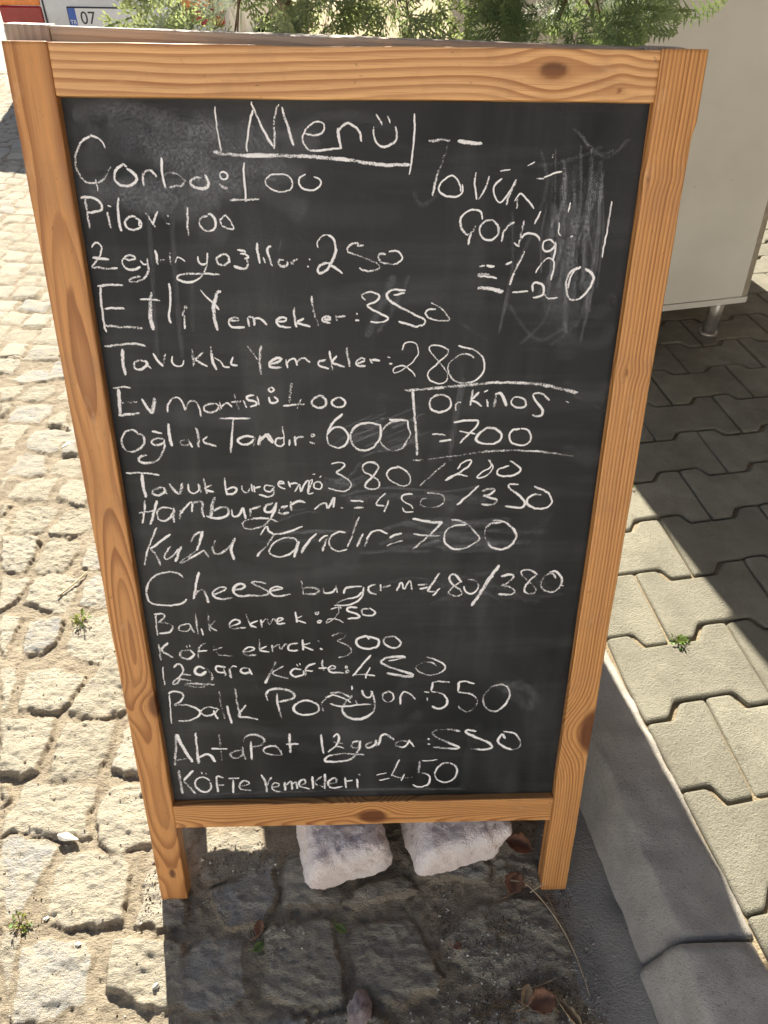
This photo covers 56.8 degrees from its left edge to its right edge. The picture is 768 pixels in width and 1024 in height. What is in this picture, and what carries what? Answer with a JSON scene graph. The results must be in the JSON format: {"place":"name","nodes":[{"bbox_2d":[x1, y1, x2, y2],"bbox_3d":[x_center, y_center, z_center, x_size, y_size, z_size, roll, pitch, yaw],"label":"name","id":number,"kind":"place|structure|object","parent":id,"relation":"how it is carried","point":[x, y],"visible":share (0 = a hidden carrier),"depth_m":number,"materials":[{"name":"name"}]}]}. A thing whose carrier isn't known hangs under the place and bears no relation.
{"place":"outdoors","nodes":[
{"label":"outdoors","id":0,"kind":"place"},
{"bbox_2d":[0,71,59,356],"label":"cobbled road","id":1,"kind":"structure","parent":0,"point":[27,327],"depth_m":3.12,"materials":[{"name":"stone"}]},
{"bbox_2d":[0,0,275,39],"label":"parked van","id":2,"kind":"object","parent":1,"relation":"on","point":[74,12],"visible":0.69,"depth_m":5.38,"materials":[{"name":"white paint"}]},
{"bbox_2d":[0,355,63,479],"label":"cobbled road","id":3,"kind":"structure","parent":0,"point":[29,385],"depth_m":2.29,"materials":[{"name":"stone"}]},
{"bbox_2d":[0,375,87,506],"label":"cobbled road","id":4,"kind":"structure","parent":0,"point":[44,469],"depth_m":2.01,"materials":[{"name":"stone"}]},
{"bbox_2d":[0,10,276,357],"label":"ground","id":5,"kind":"structure","parent":0,"point":[2,58],"depth_m":7.45,"materials":[{"name":"beige stone"}]},
{"bbox_2d":[580,649,767,1023],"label":"kerb","id":6,"kind":"structure","parent":5,"relation":"on","point":[690,932],"depth_m":1.09,"materials":[{"name":"concrete"}]},
{"bbox_2d":[0,502,657,1023],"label":"cobbled road","id":7,"kind":"structure","parent":0,"point":[200,962],"depth_m":1.15,"materials":[{"name":"stone"}]},
{"bbox_2d":[6,910,32,932],"bbox_3d":[-0.573,0.647,1.118,0.040,0.024,0.032,10,42,10],"label":"weed","id":8,"kind":"object","parent":7,"relation":"on","point":[11,925],"visible":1,"depth_m":1.12,"materials":[{"name":"green plant"}]},
{"bbox_2d":[57,833,78,840],"bbox_3d":[-0.543,0.559,1.220,0.041,0.014,0.014,7,41,7],"label":"pebble","id":9,"kind":"object","parent":7,"relation":"on","point":[65,837],"visible":1,"depth_m":1.22,"materials":[{"name":"white stone"}]},
{"bbox_2d":[58,571,86,596],"bbox_3d":[-0.729,0.168,1.665,0.007,0.010,0.094,17,43,17],"label":"dry grass stem","id":10,"kind":"object","parent":7,"relation":"on","point":[61,593],"visible":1,"depth_m":1.66,"materials":[{"name":"plant"}]},
{"bbox_2d":[69,608,92,627],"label":"weed","id":11,"kind":"object","parent":7,"relation":"on","point":[76,620],"visible":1,"depth_m":1.57,"materials":[{"name":"green plant"}]},
{"bbox_2d":[152,982,159,989],"bbox_3d":[-0.338,0.703,1.053,0.011,0.008,0.010,-30,50,-31],"label":"pebble","id":12,"kind":"object","parent":7,"relation":"on","point":[156,985],"visible":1,"depth_m":1.05,"materials":[{"name":"grey stone"}]},
{"bbox_2d":[247,941,263,951],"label":"dry leaf","id":13,"kind":"object","parent":7,"relation":"on","point":[259,946],"visible":1,"depth_m":1.10,"materials":[{"name":"green plant"}]},
{"bbox_2d":[251,920,263,939],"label":"dry leaf","id":14,"kind":"object","parent":7,"relation":"on","point":[258,927],"visible":1,"depth_m":1.12,"materials":[{"name":"brown plant"}]},
{"bbox_2d":[0,615,577,1023],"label":"plant debris","id":15,"kind":"object","parent":7,"relation":"on","point":[517,999],"visible":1,"depth_m":1.06,"materials":[{"name":"brown plant"}]},
{"bbox_2d":[0,651,609,1023],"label":"grit","id":16,"kind":"object","parent":7,"relation":"on","point":[467,955],"visible":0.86,"depth_m":1.10,"materials":[{"name":"grey gravel"}]},
{"bbox_2d":[334,917,346,932],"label":"dry leaf","id":17,"kind":"object","parent":7,"relation":"on","point":[340,928],"visible":1,"depth_m":1.12,"materials":[{"name":"green plant"}]},
{"bbox_2d":[296,823,392,889],"bbox_3d":[-0.082,0.507,1.214,0.150,0.109,0.221,-11,42,-13],"label":"stone block","id":18,"kind":"object","parent":7,"relation":"on","point":[333,855],"depth_m":1.13,"materials":[{"name":"white stone"}]},
{"bbox_2d":[1,22,708,898],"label":"chalkboard sign","id":19,"kind":"object","parent":7,"relation":"on","point":[357,336],"visible":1,"depth_m":0.81,"materials":[{"name":"brown wood"}]},
{"bbox_2d":[347,989,372,1023],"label":"pebble","id":20,"kind":"object","parent":7,"relation":"on","point":[359,1007],"visible":1,"depth_m":1.03,"materials":[{"name":"stone"}]},
{"bbox_2d":[448,942,461,949],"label":"dry leaf","id":21,"kind":"object","parent":7,"relation":"on","point":[458,945],"visible":1,"depth_m":1.10,"materials":[{"name":"brown plant"}]},
{"bbox_2d":[401,821,511,875],"bbox_3d":[0.104,0.494,1.231,0.168,0.112,0.222,-9,42,-12],"label":"stone block","id":22,"kind":"object","parent":7,"relation":"on","point":[432,848],"depth_m":1.14,"materials":[{"name":"white stone"}]},
{"bbox_2d":[502,872,524,898],"bbox_3d":[0.212,0.613,1.163,0.034,0.012,0.052,16,35,23],"label":"dry leaf","id":23,"kind":"object","parent":7,"relation":"on","point":[513,887],"visible":1,"depth_m":1.17,"materials":[{"name":"brown plant"}]},
{"bbox_2d":[505,832,532,853],"bbox_3d":[0.228,0.560,1.210,0.039,0.019,0.052,-15,43,-18],"label":"dry leaf","id":24,"kind":"object","parent":7,"relation":"on","point":[520,843],"visible":0.9,"depth_m":1.21,"materials":[{"name":"brown plant"}]},
{"bbox_2d":[516,983,533,1011],"bbox_3d":[0.209,0.716,1.045,0.020,0.012,0.040,18,52,7],"label":"dry leaf","id":25,"kind":"object","parent":7,"relation":"on","point":[526,993],"visible":1,"depth_m":1.05,"materials":[{"name":"brown plant"}]},
{"bbox_2d":[517,977,556,989],"bbox_3d":[0.231,0.706,1.060,0.065,0.005,0.006,-9,42,-11],"label":"dry grass stem","id":26,"kind":"object","parent":7,"relation":"on","point":[538,985],"visible":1,"depth_m":1.06,"materials":[{"name":"plant"}]},
{"bbox_2d":[518,987,556,1014],"bbox_3d":[0.226,0.719,1.041,0.055,0.014,0.035,-5,41,-11],"label":"dry leaf","id":27,"kind":"object","parent":7,"relation":"on","point":[543,1001],"visible":1,"depth_m":1.04,"materials":[{"name":"brown plant"}]},
{"bbox_2d":[511,879,589,995],"bbox_3d":[0.268,0.657,1.117,0.026,0.014,0.190,-21,46,-23],"label":"dry grass stem","id":28,"kind":"object","parent":7,"relation":"on","point":[531,888],"visible":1,"depth_m":1.12,"materials":[{"name":"plant"}]},
{"bbox_2d":[554,988,581,1023],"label":"dry leaf","id":29,"kind":"object","parent":7,"relation":"on","point":[573,1016],"visible":1,"depth_m":1.03,"materials":[{"name":"brown plant"}]},
{"bbox_3d":[-0.031,-0.345,1.503,0.636,1.019,0.310,0,41,-2],"label":"planter box","id":30,"kind":"object","parent":7,"relation":"on","visible":0},
{"bbox_2d":[97,0,506,39],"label":"conifer shrub","id":31,"kind":"object","parent":30,"relation":"in","point":[289,15],"visible":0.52,"depth_m":1.11,"materials":[{"name":"green plant"}]},
{"bbox_2d":[456,0,727,46],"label":"feathery shrub","id":32,"kind":"object","parent":30,"relation":"in","point":[509,21],"visible":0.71,"depth_m":1.05,"materials":[{"name":"green plant"}]},
{"bbox_2d":[448,0,500,41],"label":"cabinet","id":33,"kind":"object","parent":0,"point":[458,16],"depth_m":2.45,"materials":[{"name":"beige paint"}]},
{"bbox_2d":[274,0,767,969],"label":"pavement bed","id":34,"kind":"object","parent":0,"point":[428,4],"visible":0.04,"depth_m":1.56,"materials":[{"name":"grey sand"}]},
{"bbox_2d":[607,221,767,961],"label":"pavement","id":35,"kind":"structure","parent":0,"point":[719,663],"depth_m":1.54,"materials":[{"name":"concrete"}]},
{"bbox_2d":[520,0,767,337],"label":"cabinet","id":36,"kind":"object","parent":35,"relation":"on","point":[722,219],"visible":0.27,"depth_m":1.94,"materials":[{"name":"white metal"}]},
{"bbox_2d":[669,633,690,649],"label":"weed","id":37,"kind":"object","parent":35,"relation":"on","point":[681,639],"visible":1,"depth_m":1.41,"materials":[{"name":"green plant"}]}
]}

